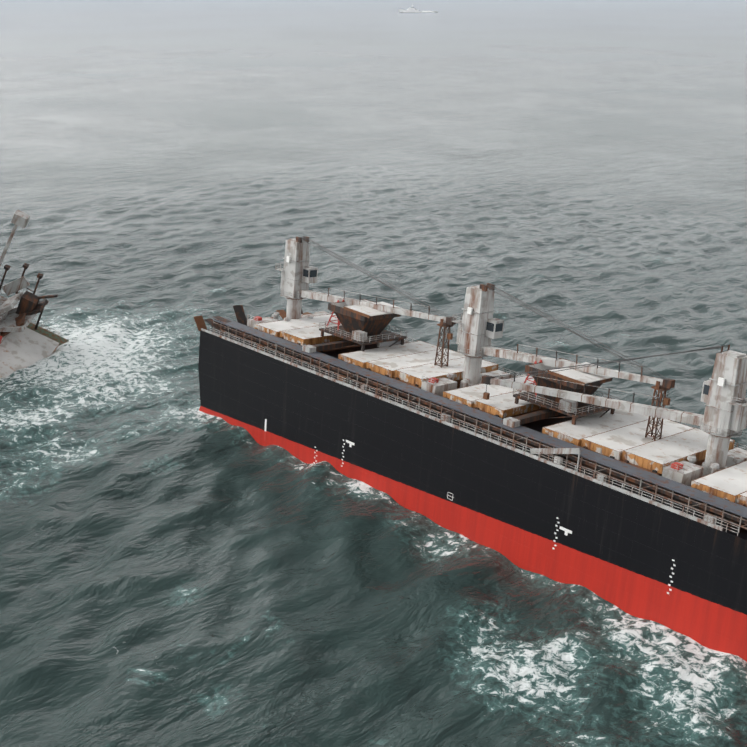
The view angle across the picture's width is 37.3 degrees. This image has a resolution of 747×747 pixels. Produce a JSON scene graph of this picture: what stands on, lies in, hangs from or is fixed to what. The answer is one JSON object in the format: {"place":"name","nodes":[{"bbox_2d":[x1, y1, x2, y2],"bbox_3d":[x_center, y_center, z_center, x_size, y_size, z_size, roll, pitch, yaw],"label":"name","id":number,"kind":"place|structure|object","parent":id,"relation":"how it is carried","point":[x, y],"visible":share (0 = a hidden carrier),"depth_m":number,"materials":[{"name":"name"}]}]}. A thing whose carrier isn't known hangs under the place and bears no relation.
{"place":"outdoors","nodes":[
{"label":"outdoors","id":0,"kind":"place"},
{"bbox_2d":[0,0,746,746],"bbox_3d":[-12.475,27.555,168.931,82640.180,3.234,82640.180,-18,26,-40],"label":"sea","id":1,"kind":"structure","parent":0,"point":[178,568],"depth_m":298.76,"materials":[{"name":"liquid"}]},
{"bbox_2d":[0,210,68,377],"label":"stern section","id":2,"kind":"object","parent":1,"relation":"in","point":[25,342],"visible":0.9,"depth_m":253.76,"materials":[{"name":"metal"}]},
{"bbox_2d":[399,5,419,12],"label":"superstructure","id":3,"kind":"object","parent":1,"relation":"on","point":[412,8],"visible":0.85,"depth_m":2443.50,"materials":[{"name":"metal"}]},
{"bbox_2d":[404,11,436,12],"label":"ship hull","id":4,"kind":"object","parent":1,"relation":"on","point":[419,12],"visible":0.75,"depth_m":2442.86,"materials":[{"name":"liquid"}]},
{"bbox_2d":[194,305,746,661],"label":"hull","id":5,"kind":"object","parent":1,"relation":"in","point":[638,556],"visible":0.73,"depth_m":168.60,"materials":[{"name":"metal"}]},
{"bbox_2d":[275,236,317,318],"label":"crane","id":6,"kind":"object","parent":5,"relation":"on","point":[298,272],"visible":0.73,"depth_m":220.28,"materials":[{"name":"metal"}]},
{"bbox_2d":[254,314,376,351],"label":"hatch cover","id":7,"kind":"object","parent":5,"relation":"on","point":[304,331],"visible":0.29,"depth_m":214.27,"materials":[{"name":"metal"}]},
{"bbox_2d":[302,299,406,352],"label":"hopper","id":8,"kind":"object","parent":5,"relation":"on","point":[362,326],"visible":0.98,"depth_m":206.14,"materials":[{"name":"metal"}]},
{"bbox_2d":[297,237,455,339],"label":"crane boom","id":9,"kind":"object","parent":5,"relation":"on","point":[320,296],"visible":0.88,"depth_m":205.22,"materials":[{"name":"white metal"}]},
{"bbox_2d":[338,341,497,388],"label":"hatch cover","id":10,"kind":"object","parent":5,"relation":"on","point":[411,363],"visible":0.65,"depth_m":197.42,"materials":[{"name":"metal"}]},
{"bbox_2d":[434,319,452,367],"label":"boom rest","id":11,"kind":"object","parent":5,"relation":"on","point":[441,324],"visible":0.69,"depth_m":194.49,"materials":[{"name":"metal"}]},
{"bbox_2d":[451,283,503,387],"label":"crane","id":12,"kind":"object","parent":5,"relation":"on","point":[479,325],"visible":0.83,"depth_m":187.05,"materials":[{"name":"metal"}]},
{"bbox_2d":[210,312,746,535],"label":"deck railings","id":13,"kind":"object","parent":5,"relation":"on","point":[495,435],"visible":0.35,"depth_m":169.28,"materials":[{"name":"metal"}]},
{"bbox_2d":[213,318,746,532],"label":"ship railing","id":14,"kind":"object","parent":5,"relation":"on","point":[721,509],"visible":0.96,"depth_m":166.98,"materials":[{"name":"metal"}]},
{"bbox_2d":[443,375,546,418],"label":"hatch cover","id":15,"kind":"object","parent":5,"relation":"on","point":[500,402],"visible":0.27,"depth_m":179.29,"materials":[{"name":"metal"}]},
{"bbox_2d":[246,311,746,486],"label":"deck equipment","id":16,"kind":"object","parent":5,"relation":"on","point":[684,472],"visible":0.5,"depth_m":164.53,"materials":[{"name":"metal"}]},
{"bbox_2d":[503,358,618,427],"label":"hopper","id":17,"kind":"object","parent":5,"relation":"on","point":[556,406],"visible":0.75,"depth_m":172.56,"materials":[{"name":"metal"}]},
{"bbox_2d":[479,284,674,405],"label":"crane boom","id":18,"kind":"object","parent":5,"relation":"on","point":[517,355],"visible":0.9,"depth_m":174.02,"materials":[{"name":"white metal"}]},
{"bbox_2d":[481,345,726,425],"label":"crane boom","id":19,"kind":"object","parent":5,"relation":"on","point":[671,414],"visible":0.9,"depth_m":165.30,"materials":[{"name":"white metal"}]},
{"bbox_2d":[542,409,734,475],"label":"hatch cover","id":20,"kind":"object","parent":5,"relation":"on","point":[618,435],"visible":0.65,"depth_m":164.93,"materials":[{"name":"metal"}]},
{"bbox_2d":[645,381,669,440],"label":"boom rest","id":21,"kind":"object","parent":5,"relation":"attached to","point":[658,387],"visible":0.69,"depth_m":164.43,"materials":[{"name":"metal"}]},
{"bbox_2d":[691,460,746,506],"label":"hatch cover","id":22,"kind":"object","parent":5,"relation":"on","point":[729,483],"visible":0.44,"depth_m":149.54,"materials":[{"name":"metal"}]},
{"bbox_2d":[700,345,746,476],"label":"crane","id":23,"kind":"object","parent":5,"relation":"on","point":[723,398],"visible":0.98,"depth_m":154.78,"materials":[{"name":"metal"}]}
]}

